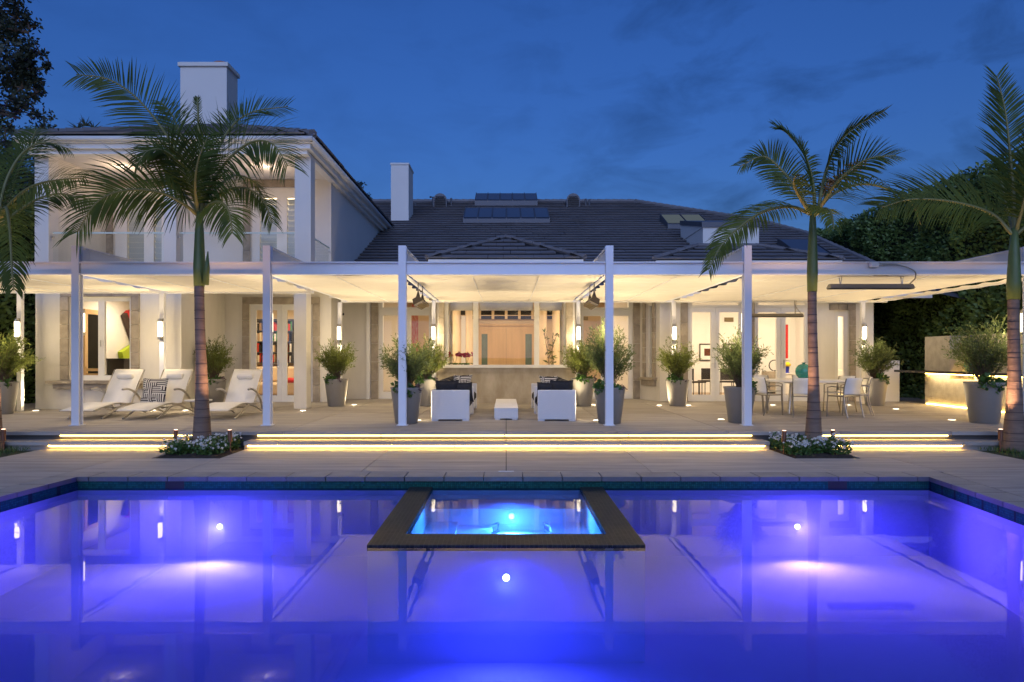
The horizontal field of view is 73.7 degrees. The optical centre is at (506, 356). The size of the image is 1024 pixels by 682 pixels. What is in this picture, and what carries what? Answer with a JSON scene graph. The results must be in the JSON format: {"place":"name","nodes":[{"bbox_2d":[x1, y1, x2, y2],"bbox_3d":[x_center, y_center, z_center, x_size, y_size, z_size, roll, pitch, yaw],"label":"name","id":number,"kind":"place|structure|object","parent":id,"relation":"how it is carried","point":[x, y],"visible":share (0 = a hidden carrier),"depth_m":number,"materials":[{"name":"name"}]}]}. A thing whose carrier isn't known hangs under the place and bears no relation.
{"place":"outdoors","nodes":[
{"label":"outdoors","id":0,"kind":"place"},
{"bbox_2d":[0,445,30,457],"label":"lawn","id":1,"kind":"structure","parent":0,"point":[10,454],"depth_m":10.75,"materials":[{"name":"green plant"}]},
{"bbox_2d":[1,429,5,450],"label":"spike light","id":2,"kind":"object","parent":1,"relation":"on","point":[3,435],"visible":0.91,"depth_m":10.73,"materials":[{"name":"grey metal"}]},
{"bbox_2d":[0,0,58,148],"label":"broadleaf tree","id":3,"kind":"object","parent":1,"relation":"on","point":[20,61],"visible":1,"depth_m":7.98,"materials":[{"name":"green plant"}]},
{"bbox_2d":[0,109,98,451],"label":"palm tree","id":4,"kind":"object","parent":1,"relation":"on","point":[7,215],"visible":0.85,"depth_m":11.04,"materials":[{"name":"green plant"}]},
{"bbox_2d":[2,397,1004,446],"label":"terrace","id":5,"kind":"structure","parent":0,"point":[910,416],"depth_m":12.72,"materials":[{"name":"grey"}]},
{"bbox_2d":[0,327,45,413],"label":"potted shrub","id":6,"kind":"object","parent":5,"relation":"on","point":[9,365],"visible":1,"depth_m":14.84,"materials":[{"name":"green plant"}]},
{"bbox_2d":[59,369,146,418],"bbox_3d":[-8.380,0.758,14.278,0.718,0.976,1.955,0,0,0],"label":"sun lounger","id":7,"kind":"object","parent":5,"relation":"on","point":[121,387],"visible":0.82,"depth_m":14.81,"materials":[{"name":"metal"}]},
{"bbox_2d":[115,369,193,418],"bbox_3d":[-7.290,0.758,14.278,0.718,0.976,1.955,0,0,0],"label":"sun lounger","id":8,"kind":"object","parent":5,"relation":"on","point":[178,380],"visible":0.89,"depth_m":14.80,"materials":[{"name":"metal"}]},
{"bbox_2d":[140,378,168,401],"bbox_3d":[-7.430,0.708,14.420,0.540,0.540,0.182,0,-14,0],"label":"throw pillow","id":9,"kind":"object","parent":8,"relation":"on","point":[154,390],"visible":0.91,"depth_m":14.34,"materials":[{"name":"fabric"}]},
{"bbox_2d":[192,334,236,402],"bbox_3d":[-7.418,0.317,17.317,1.164,1.845,1.115,0,0,-23],"label":"potted shrub","id":10,"kind":"object","parent":5,"relation":"on","point":[217,363],"visible":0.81,"depth_m":17.15,"materials":[{"name":"green plant"}]},
{"bbox_2d":[209,369,262,418],"bbox_3d":[-5.740,0.758,14.278,0.718,0.976,1.955,0,0,0],"label":"sun lounger","id":11,"kind":"object","parent":5,"relation":"on","point":[241,388],"visible":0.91,"depth_m":14.83,"materials":[{"name":"fabric"}]},
{"bbox_2d":[314,338,358,406],"bbox_3d":[-4.292,0.374,17.180,1.152,1.732,1.102,0,0,-24],"label":"potted shrub","id":12,"kind":"object","parent":5,"relation":"on","point":[335,362],"visible":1,"depth_m":17.07,"materials":[{"name":"green plant"}]},
{"bbox_2d":[377,333,440,423],"bbox_3d":[-1.816,0.377,12.744,1.187,1.727,1.236,0,0,-11],"label":"potted shrub","id":13,"kind":"object","parent":5,"relation":"on","point":[414,369],"visible":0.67,"depth_m":12.56,"materials":[{"name":"green plant"}]},
{"bbox_2d":[407,334,450,405],"bbox_3d":[-2.011,0.287,17.350,1.266,1.907,1.188,0,0,-6],"label":"potted shrub","id":14,"kind":"object","parent":5,"relation":"on","point":[427,382],"visible":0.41,"depth_m":17.09,"materials":[{"name":"green plant"}]},
{"bbox_2d":[431,378,473,420],"bbox_3d":[-1.080,0.849,14.030,0.740,0.782,1.660,0,0,0],"label":"sofa","id":15,"kind":"object","parent":5,"relation":"on","point":[452,404],"visible":0.91,"depth_m":13.20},
{"bbox_2d":[435,380,458,389],"bbox_3d":[-1.170,0.670,13.430,0.460,0.460,0.212,0,16,-12],"label":"throw pillow","id":16,"kind":"object","parent":15,"relation":"on","point":[446,385],"visible":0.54,"depth_m":13.32,"materials":[{"name":"black fabric"}]},
{"bbox_2d":[456,382,473,401],"bbox_3d":[-0.860,0.690,13.500,0.420,0.420,0.212,0,20,10],"label":"throw pillow","id":17,"kind":"object","parent":15,"relation":"on","point":[464,386],"visible":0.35,"depth_m":13.39,"materials":[{"name":"black fabric"}]},
{"bbox_2d":[447,376,476,412],"bbox_3d":[-1.080,0.849,15.790,0.740,0.782,1.620,0,0,0],"label":"sofa","id":18,"kind":"object","parent":5,"relation":"on","point":[451,378],"visible":0.21,"depth_m":16.52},
{"bbox_2d":[454,374,472,382],"bbox_3d":[-1.000,0.610,15.350,0.460,0.460,0.172,0,20,-28],"label":"throw pillow","id":19,"kind":"object","parent":18,"relation":"on","point":[464,378],"visible":0.33,"depth_m":15.25,"materials":[{"name":"white fabric"}]},
{"bbox_2d":[12,61,967,408],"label":"house","id":20,"kind":"structure","parent":5,"relation":"on","point":[328,209],"depth_m":19.06,"materials":[{"name":"paint"}]},
{"bbox_2d":[85,366,97,374],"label":"wooden chair","id":21,"kind":"object","parent":20,"relation":"on","point":[90,369],"visible":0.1,"depth_m":17.57,"materials":[{"name":"brown wood"}]},
{"bbox_2d":[88,314,97,372],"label":"inner door","id":22,"kind":"structure","parent":20,"relation":"in","point":[92,319],"depth_m":18.09,"materials":[{"name":"black wood"}]},
{"bbox_2d":[83,297,131,379],"bbox_3d":[-9.685,-0.445,16.414,1.490,1.990,0.112,0,0,0],"label":"window","id":23,"kind":"structure","parent":20,"relation":"in","point":[101,375],"depth_m":16.40,"materials":[{"name":"white wood"}]},
{"bbox_2d":[106,358,129,374],"bbox_3d":[-10.715,0.631,19.050,0.510,1.183,0.660,0,0,0],"label":"black cabinet","id":24,"kind":"object","parent":20,"relation":"on","point":[118,363],"visible":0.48,"depth_m":18.75,"materials":[{"name":"black wood"}]},
{"bbox_2d":[118,309,129,357],"bbox_3d":[-10.890,-0.644,19.750,0.130,1.569,1.006,0,0,0],"label":"wall art","id":25,"kind":"object","parent":20,"relation":"attached to","point":[125,351],"visible":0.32,"depth_m":19.53,"materials":[{"name":"multicoloured paint"}]},
{"bbox_2d":[115,188,163,261],"bbox_3d":[-10.083,-3.360,18.935,1.454,2.621,0.110,0,0,0],"label":"balcony door","id":26,"kind":"structure","parent":20,"relation":"in","point":[146,250],"depth_m":18.88,"materials":[{"name":"white glass"}]},
{"bbox_2d":[252,188,294,261],"bbox_3d":[-6.374,-3.360,18.935,1.322,2.621,0.110,0,0,0],"label":"balcony door","id":27,"kind":"structure","parent":20,"relation":"in","point":[286,206],"depth_m":18.88,"materials":[{"name":"white glass"}]},
{"bbox_2d":[257,367,293,394],"bbox_3d":[-7.050,0.761,21.000,1.700,0.923,1.000,0,0,0],"label":"indoor sofa","id":28,"kind":"object","parent":20,"relation":"on","point":[290,385],"visible":0.03,"depth_m":20.54,"materials":[{"name":"fabric"}]},
{"bbox_2d":[257,319,293,362],"bbox_3d":[-7.056,-0.510,21.830,2.512,1.420,0.260,0,0,0],"label":"bookcase","id":29,"kind":"object","parent":20,"relation":"attached to","point":[275,342],"visible":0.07,"depth_m":21.79,"materials":[{"name":"multicoloured"}]},
{"bbox_2d":[251,304,312,401],"bbox_3d":[-6.191,-0.107,18.908,1.748,2.694,0.084,0,0,0],"label":"french door","id":30,"kind":"structure","parent":20,"relation":"in","point":[282,395],"depth_m":18.88,"materials":[{"name":"white wood"}]},
{"bbox_2d":[379,310,430,398],"bbox_3d":[-3.006,-0.085,20.315,1.562,2.650,0.070,0,0,0],"label":"french door","id":31,"kind":"structure","parent":20,"relation":"in","point":[382,395],"depth_m":20.28,"materials":[{"name":"white wood"}]},
{"bbox_2d":[411,303,418,351],"bbox_3d":[-3.460,-0.725,25.935,0.324,2.650,0.030,0,0,0],"label":"red wall art","id":32,"kind":"object","parent":20,"relation":"attached to","point":[414,328],"depth_m":25.93,"materials":[{"name":"paint"}]},
{"bbox_2d":[449,351,461,364],"bbox_3d":[-1.417,0.099,18.628,0.450,0.529,0.302,0,0,25],"label":"orchid pot","id":33,"kind":"object","parent":20,"relation":"attached to","point":[458,354],"visible":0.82,"depth_m":18.63,"materials":[{"name":"red plant"}]},
{"bbox_2d":[458,352,472,364],"bbox_3d":[-1.072,0.096,18.638,0.506,0.534,0.408,0,0,37],"label":"orchid pot","id":34,"kind":"object","parent":20,"relation":"attached to","point":[465,355],"visible":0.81,"depth_m":18.63,"materials":[{"name":"red plant"}]},
{"bbox_2d":[445,303,564,364],"bbox_3d":[-0.029,-0.785,18.355,3.235,2.129,0.070,0,0,0],"label":"window","id":35,"kind":"structure","parent":20,"relation":"in","point":[475,305],"depth_m":18.32,"materials":[{"name":"white wood"}]},
{"bbox_2d":[479,324,533,364],"bbox_3d":[0.015,-0.020,25.895,2.330,2.480,0.110,0,0,0],"label":"front door","id":36,"kind":"structure","parent":20,"relation":"in","point":[499,344],"depth_m":25.88,"materials":[{"name":"brown wood"}]},
{"bbox_2d":[542,329,558,364],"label":"indoor plant","id":37,"kind":"object","parent":20,"relation":"on","point":[551,351],"visible":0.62,"depth_m":22.59,"materials":[{"name":"green plant"}]},
{"bbox_2d":[581,310,632,398],"bbox_3d":[2.991,-0.085,20.315,1.531,2.650,0.070,0,0,0],"label":"french door","id":38,"kind":"structure","parent":20,"relation":"in","point":[628,395],"depth_m":20.28,"materials":[{"name":"white wood"}]},
{"bbox_2d":[648,303,651,376],"bbox_3d":[4.227,-0.485,19.646,0.070,2.130,0.400,0,0,-19],"label":"window","id":39,"kind":"structure","parent":20,"relation":"in","point":[650,304],"depth_m":19.76,"materials":[{"name":"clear glass"}]},
{"bbox_2d":[692,369,705,394],"bbox_3d":[5.941,0.794,21.300,0.440,0.860,0.440,0,0,-10],"label":"indoor chair","id":40,"kind":"object","parent":20,"relation":"on","point":[693,382],"visible":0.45,"depth_m":21.09,"materials":[{"name":"black wood"}]},
{"bbox_2d":[698,368,709,393],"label":"indoor chair","id":41,"kind":"object","parent":20,"relation":"on","point":[705,373],"visible":0.41,"depth_m":21.98,"materials":[{"name":"black wood"}]},
{"bbox_2d":[699,344,709,360],"bbox_3d":[6.994,-0.166,23.575,0.645,0.590,0.030,0,0,0],"label":"framed print","id":42,"kind":"object","parent":20,"relation":"attached to","point":[704,351],"visible":0.59,"depth_m":23.58,"materials":[{"name":"white paper"}]},
{"bbox_2d":[687,307,741,400],"bbox_3d":[5.879,-0.077,19.180,1.612,2.634,0.140,0,0,0],"label":"french door","id":43,"kind":"structure","parent":20,"relation":"in","point":[714,395],"depth_m":19.18,"materials":[{"name":"white wood"}]},
{"bbox_2d":[719,370,734,394],"bbox_3d":[6.969,0.794,21.600,0.440,0.860,0.440,0,0,10],"label":"indoor chair","id":44,"kind":"object","parent":20,"relation":"on","point":[723,376],"visible":0.56,"depth_m":21.40,"materials":[{"name":"black wood"}]},
{"bbox_2d":[762,371,775,393],"bbox_3d":[8.948,0.854,23.000,0.539,0.738,0.400,0,0,0],"label":"sideboard","id":45,"kind":"object","parent":20,"relation":"on","point":[771,374],"visible":0.2,"depth_m":22.80,"materials":[{"name":"wood"}]},
{"bbox_2d":[755,307,807,400],"bbox_3d":[7.722,-0.077,19.180,1.567,2.634,0.140,0,0,0],"label":"french door","id":46,"kind":"structure","parent":20,"relation":"in","point":[780,321],"depth_m":19.18,"materials":[{"name":"white wood"}]},
{"bbox_2d":[786,323,789,359],"bbox_3d":[9.662,-0.534,23.575,0.267,1.290,0.030,0,0,0],"label":"red painting","id":47,"kind":"object","parent":20,"relation":"attached to","point":[787,341],"visible":0.43,"depth_m":23.57,"materials":[{"name":"red paint"}]},
{"bbox_2d":[786,373,793,393],"bbox_3d":[9.264,0.876,22.500,0.340,0.695,0.340,0,0,0],"label":"pedestal","id":48,"kind":"object","parent":20,"relation":"on","point":[788,375],"visible":0.37,"depth_m":22.35,"materials":[{"name":"white paint"}]},
{"bbox_2d":[835,310,847,400],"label":"side door","id":49,"kind":"structure","parent":20,"relation":"in","point":[838,313],"depth_m":19.18,"materials":[{"name":"white wood"}]},
{"bbox_2d":[494,403,517,419],"bbox_3d":[0.000,1.123,14.185,0.476,0.235,1.476,0,0,0],"label":"coffee table","id":50,"kind":"object","parent":5,"relation":"on","point":[505,410],"visible":1,"depth_m":13.45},
{"bbox_2d":[495,399,516,402],"bbox_3d":[0.000,1.123,15.685,0.476,0.235,1.436,0,0,0],"label":"coffee table","id":51,"kind":"object","parent":5,"relation":"on","point":[506,401],"visible":0.3,"depth_m":15.41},
{"bbox_2d":[0,245,1023,425],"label":"pergola","id":52,"kind":"object","parent":5,"relation":"on","point":[629,282],"visible":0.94,"depth_m":12.61,"materials":[{"name":"white paint"}]},
{"bbox_2d":[14,318,20,339],"bbox_3d":[-11.100,-0.630,15.488,0.097,0.500,0.120,0,0,0],"label":"wall sconce","id":53,"kind":"object","parent":52,"relation":"attached to","point":[17,323],"depth_m":15.46,"materials":[{"name":"glass"}]},
{"bbox_2d":[158,318,162,339],"bbox_3d":[-7.850,-0.630,15.488,0.097,0.500,0.120,0,0,0],"label":"wall sconce","id":54,"kind":"object","parent":52,"relation":"attached to","point":[160,328],"depth_m":15.45,"materials":[{"name":"glass"}]},
{"bbox_2d":[337,324,340,342],"bbox_3d":[-4.430,-0.630,18.088,0.097,0.500,0.120,0,0,0],"label":"wall sconce","id":55,"kind":"object","parent":52,"relation":"attached to","point":[338,332],"depth_m":18.04,"materials":[{"name":"glass"}]},
{"bbox_2d":[412,283,428,309],"bbox_3d":[-1.741,-1.254,14.000,0.218,0.512,1.100,0,0,0],"label":"hanging heater","id":56,"kind":"object","parent":52,"relation":"hanging from","point":[419,302],"visible":0.98,"depth_m":13.64,"materials":[{"name":"grey metal"}]},
{"bbox_2d":[577,324,580,342],"bbox_3d":[1.920,-0.630,18.088,0.097,0.500,0.120,0,0,0],"label":"wall sconce","id":57,"kind":"object","parent":52,"relation":"attached to","point":[578,331],"depth_m":18.04,"materials":[{"name":"glass"}]},
{"bbox_2d":[583,282,599,309],"bbox_3d":[1.741,-1.254,14.000,0.218,0.512,1.100,0,0,0],"label":"hanging heater","id":58,"kind":"object","parent":52,"relation":"hanging from","point":[592,302],"visible":0.97,"depth_m":13.64,"materials":[{"name":"grey metal"}]},
{"bbox_2d":[672,324,676,342],"bbox_3d":[4.460,-0.630,18.088,0.097,0.500,0.120,0,0,0],"label":"wall sconce","id":59,"kind":"object","parent":52,"relation":"attached to","point":[674,326],"depth_m":18.05,"materials":[{"name":"glass"}]},
{"bbox_2d":[752,300,803,316],"bbox_3d":[7.013,-1.267,17.900,1.524,0.448,0.180,0,0,0],"label":"bar heater","id":60,"kind":"object","parent":52,"relation":"hanging from","point":[778,315],"visible":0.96,"depth_m":17.82,"materials":[{"name":"grey metal"}]},
{"bbox_2d":[862,324,866,342],"bbox_3d":[9.500,-0.630,18.088,0.097,0.500,0.120,0,0,0],"label":"wall sconce","id":61,"kind":"object","parent":52,"relation":"attached to","point":[864,330],"depth_m":18.04,"materials":[{"name":"glass"}]},
{"bbox_2d":[826,262,916,289],"bbox_3d":[6.702,-1.479,12.455,1.550,0.463,0.390,0,0,0],"label":"bar heater","id":62,"kind":"object","parent":52,"relation":"hanging from","point":[901,286],"visible":1,"depth_m":12.48,"materials":[{"name":"grey metal"}]},
{"bbox_2d":[1020,310,1022,335],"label":"wall sconce","id":63,"kind":"object","parent":52,"relation":"attached to","point":[1021,322],"depth_m":12.53,"materials":[{"name":"glass"}]},
{"bbox_2d":[531,377,560,412],"bbox_3d":[0.980,0.849,15.790,0.740,0.782,1.620,0,0,0],"label":"sofa","id":64,"kind":"object","parent":5,"relation":"on","point":[533,385],"visible":0.13,"depth_m":16.52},
{"bbox_2d":[539,376,557,382],"bbox_3d":[0.980,0.630,15.350,0.460,0.460,0.172,0,24,28],"label":"throw pillow","id":65,"kind":"object","parent":64,"relation":"on","point":[545,379],"visible":0.37,"depth_m":15.26,"materials":[{"name":"white fabric"}]},
{"bbox_2d":[534,378,575,420],"bbox_3d":[0.980,0.849,14.030,0.740,0.782,1.660,0,0,0],"label":"sofa","id":66,"kind":"object","parent":5,"relation":"on","point":[554,404],"visible":0.88,"depth_m":13.20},
{"bbox_2d":[535,382,551,401],"bbox_3d":[0.800,0.690,13.500,0.420,0.420,0.212,0,20,-10],"label":"throw pillow","id":67,"kind":"object","parent":66,"relation":"on","point":[544,386],"visible":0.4,"depth_m":13.38,"materials":[{"name":"black fabric"}]},
{"bbox_2d":[550,380,572,389],"bbox_3d":[1.100,0.670,13.430,0.460,0.460,0.212,0,16,12],"label":"throw pillow","id":68,"kind":"object","parent":66,"relation":"on","point":[561,385],"visible":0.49,"depth_m":13.32,"materials":[{"name":"black fabric"}]},
{"bbox_2d":[560,336,596,405],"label":"potted shrub","id":69,"kind":"object","parent":5,"relation":"on","point":[582,383],"visible":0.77,"depth_m":17.09,"materials":[{"name":"green plant"}]},
{"bbox_2d":[579,317,635,423],"bbox_3d":[1.898,0.225,12.700,1.147,2.030,1.235,0,0,0],"label":"potted shrub","id":70,"kind":"object","parent":5,"relation":"on","point":[597,352],"visible":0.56,"depth_m":12.61,"materials":[{"name":"green plant"}]},
{"bbox_2d":[653,336,703,405],"bbox_3d":[4.327,0.336,17.270,1.206,1.807,1.149,0,0,29],"label":"potted shrub","id":71,"kind":"object","parent":5,"relation":"on","point":[676,364],"visible":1,"depth_m":17.12,"materials":[{"name":"green plant"}]},
{"bbox_2d":[712,324,773,422],"bbox_3d":[4.486,0.304,12.933,1.034,1.872,1.091,0,0,35],"label":"potted shrub","id":72,"kind":"object","parent":5,"relation":"on","point":[732,359],"visible":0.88,"depth_m":12.83,"materials":[{"name":"green plant"}]},
{"bbox_2d":[752,377,782,415],"bbox_3d":[5.573,0.837,14.683,0.546,0.814,0.491,0,0,-23],"label":"dining chair","id":73,"kind":"object","parent":5,"relation":"on","point":[762,386],"visible":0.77,"depth_m":14.52,"materials":[{"name":"grey fabric"}]},
{"bbox_2d":[752,375,783,410],"bbox_3d":[6.163,0.837,16.107,0.491,0.814,0.546,0,0,-23],"label":"dining chair","id":74,"kind":"object","parent":5,"relation":"on","point":[767,382],"visible":0.41,"depth_m":16.25,"materials":[{"name":"grey metal"}]},
{"bbox_2d":[792,378,807,417],"bbox_3d":[6.163,0.837,14.093,0.491,0.814,0.546,0,0,22],"label":"dining chair","id":75,"kind":"object","parent":5,"relation":"on","point":[799,387],"visible":0.59,"depth_m":13.95,"materials":[{"name":"grey fabric"}]},
{"bbox_2d":[766,378,844,413],"bbox_3d":[6.580,0.871,15.100,1.700,0.743,1.700,0,0,0],"label":"dining table","id":76,"kind":"object","parent":5,"relation":"on","point":[789,380],"visible":0.53,"depth_m":14.92,"materials":[{"name":"white"}]},
{"bbox_2d":[795,362,807,377],"bbox_3d":[6.560,0.309,15.050,0.360,0.379,0.356,0,0,0],"label":"glass ball","id":77,"kind":"object","parent":76,"relation":"on","point":[801,370],"visible":0.71,"depth_m":14.93,"materials":[{"name":"teal glass"}]},
{"bbox_2d":[823,376,856,412],"bbox_3d":[7.587,0.837,15.517,0.546,0.814,0.491,0,0,-23],"label":"dining chair","id":78,"kind":"object","parent":5,"relation":"on","point":[841,384],"visible":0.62,"depth_m":15.63,"materials":[{"name":"grey metal"}]},
{"bbox_2d":[826,378,864,417],"bbox_3d":[6.997,0.837,14.093,0.491,0.814,0.546,0,0,-23],"label":"dining chair","id":79,"kind":"object","parent":5,"relation":"on","point":[852,387],"visible":1,"depth_m":13.93,"materials":[{"name":"grey fabric"}]},
{"bbox_2d":[844,377,873,415],"bbox_3d":[7.587,0.837,14.683,0.546,0.814,0.491,0,0,22],"label":"dining chair","id":80,"kind":"object","parent":5,"relation":"on","point":[867,386],"visible":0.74,"depth_m":14.56,"materials":[{"name":"grey metal"}]},
{"bbox_2d":[849,336,904,405],"bbox_3d":[9.365,0.337,17.353,1.179,1.806,1.298,0,0,-40],"label":"potted shrub","id":81,"kind":"object","parent":5,"relation":"on","point":[877,362],"visible":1,"depth_m":17.21,"materials":[{"name":"green plant"}]},
{"bbox_2d":[882,361,899,401],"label":"garden wall","id":82,"kind":"structure","parent":5,"relation":"on","point":[893,391],"depth_m":19.00,"materials":[{"name":"paint"}]},
{"bbox_2d":[808,146,1023,398],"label":"hedge","id":83,"kind":"object","parent":5,"relation":"on","point":[908,325],"visible":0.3,"depth_m":20.30,"materials":[{"name":"green plant"}]},
{"bbox_2d":[894,333,1022,412],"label":"barbecue counter","id":84,"kind":"object","parent":5,"relation":"on","point":[946,377],"visible":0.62,"depth_m":17.16,"materials":[{"name":"concrete"}]},
{"bbox_2d":[941,315,1023,423],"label":"potted shrub","id":85,"kind":"object","parent":5,"relation":"on","point":[984,394],"visible":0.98,"depth_m":12.68,"materials":[{"name":"green plant"}]},
{"bbox_2d":[0,449,1023,497],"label":"pool deck","id":86,"kind":"structure","parent":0,"point":[1001,472],"depth_m":9.70,"materials":[{"name":"grey stone"}]},
{"bbox_2d":[157,446,243,458],"bbox_3d":[-4.745,1.490,10.745,0.990,0.060,1.290,0,0,0],"label":"flower bed","id":87,"kind":"object","parent":86,"relation":"on","point":[216,455],"visible":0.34,"depth_m":10.24,"materials":[{"name":"soil"}]},
{"bbox_2d":[52,55,308,450],"bbox_3d":[-5.124,-1.774,11.308,4.614,6.552,3.752,0,0,0],"label":"palm tree","id":88,"kind":"object","parent":87,"relation":"on","point":[196,173],"visible":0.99,"depth_m":10.41,"materials":[{"name":"green plant"}]},
{"bbox_2d":[158,432,243,454],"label":"bedding plants","id":89,"kind":"object","parent":87,"relation":"in","point":[196,448],"visible":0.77,"depth_m":10.39,"materials":[{"name":"green plant"}]},
{"bbox_2d":[227,429,231,452],"bbox_3d":[-4.310,1.316,10.652,0.076,0.367,0.067,0,0,15],"label":"spike light","id":90,"kind":"object","parent":87,"relation":"on","point":[229,432],"visible":1,"depth_m":10.63,"materials":[{"name":"grey metal"}]},
{"bbox_2d":[0,472,1023,513],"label":"pool coping","id":91,"kind":"object","parent":86,"relation":"on","point":[996,496],"visible":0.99,"depth_m":8.54,"materials":[{"name":"grey stone"}]},
{"bbox_2d":[769,447,854,457],"bbox_3d":[4.755,1.490,10.745,0.970,0.060,1.290,0,0,0],"label":"flower bed","id":92,"kind":"object","parent":86,"relation":"on","point":[823,455],"visible":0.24,"depth_m":10.21,"materials":[{"name":"soil"}]},
{"bbox_2d":[781,430,786,453],"bbox_3d":[4.295,1.316,10.553,0.077,0.367,0.069,0,0,-15],"label":"spike light","id":93,"kind":"object","parent":92,"relation":"on","point":[784,432],"visible":0.88,"depth_m":10.53,"materials":[{"name":"grey metal"}]},
{"bbox_2d":[766,431,853,455],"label":"bedding plants","id":94,"kind":"object","parent":92,"relation":"in","point":[812,448],"visible":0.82,"depth_m":10.43,"materials":[{"name":"green plant"}]},
{"bbox_2d":[698,103,929,442],"bbox_3d":[4.977,-1.349,10.921,2.687,5.705,3.984,0,0,39],"label":"palm tree","id":95,"kind":"object","parent":92,"relation":"on","point":[813,427],"visible":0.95,"depth_m":10.83,"materials":[{"name":"green plant"}]},
{"bbox_2d":[0,0,1023,230],"label":"sky","id":96,"kind":"structure","parent":0,"point":[647,100],"materials":[{"name":"blue"}]},
{"bbox_2d":[982,451,1023,459],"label":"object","id":97,"kind":"structure","parent":0,"point":[1005,454],"depth_m":10.64,"materials":[{"name":"green plant"}]},
{"bbox_2d":[861,61,1023,451],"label":"palm tree","id":98,"kind":"object","parent":97,"relation":"on","point":[1013,430],"visible":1,"depth_m":10.93,"materials":[{"name":"green plant"}]},
{"bbox_2d":[998,429,1002,448],"bbox_3d":[7.786,1.317,10.751,0.071,0.367,0.067,0,0,-15],"label":"spike light","id":99,"kind":"object","parent":97,"relation":"on","point":[1000,435],"visible":0.96,"depth_m":10.73,"materials":[{"name":"orange metal"}]},
{"bbox_2d":[979,445,1023,457],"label":"plants","id":100,"kind":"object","parent":97,"relation":"on","point":[1012,452],"depth_m":10.59,"materials":[{"name":"green plant"}]},
{"label":"ground","id":101,"kind":"structure","parent":0,"visible":0},
{"bbox_2d":[0,186,34,403],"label":"hedge","id":102,"kind":"object","parent":101,"relation":"on","point":[8,311],"visible":0.01,"depth_m":17.95,"materials":[{"name":"green plant"}]},
{"bbox_2d":[0,120,56,207],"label":"broadleaf tree","id":103,"kind":"object","parent":101,"relation":"on","point":[29,158],"visible":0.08,"depth_m":23.83,"materials":[{"name":"green plant"}]},
{"bbox_2d":[68,116,99,127],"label":"fan palm","id":104,"kind":"object","parent":101,"relation":"on","point":[80,124],"visible":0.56,"depth_m":45.94,"materials":[{"name":"green plant"}]},
{"bbox_2d":[4,435,999,450],"bbox_3d":[-0.400,1.450,11.213,27.200,0.299,0.353,0,0,0],"label":"step","id":105,"kind":"object","parent":101,"relation":"on","point":[40,444],"visible":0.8,"depth_m":11.08,"materials":[{"name":"stone"}]},
{"bbox_2d":[0,480,1023,681],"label":"pool basin","id":106,"kind":"object","parent":101,"relation":"in","point":[745,581],"visible":0.9,"depth_m":7.52,"materials":[{"name":"liquid"}]},
{"bbox_2d":[367,487,644,662],"bbox_3d":[0.000,2.241,7.249,2.420,1.218,2.638,0,0,0],"label":"spa","id":107,"kind":"object","parent":106,"relation":"in","point":[440,590],"visible":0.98,"depth_m":5.93,"materials":[{"name":"liquid"}]},
{"bbox_2d":[502,573,509,581],"bbox_3d":[0.000,1.910,5.920,0.073,0.073,0.042,0,0,0],"label":"pool lamp","id":108,"kind":"object","parent":107,"relation":"attached to","point":[505,577],"visible":1,"depth_m":5.90,"materials":[{"name":"white glass"}]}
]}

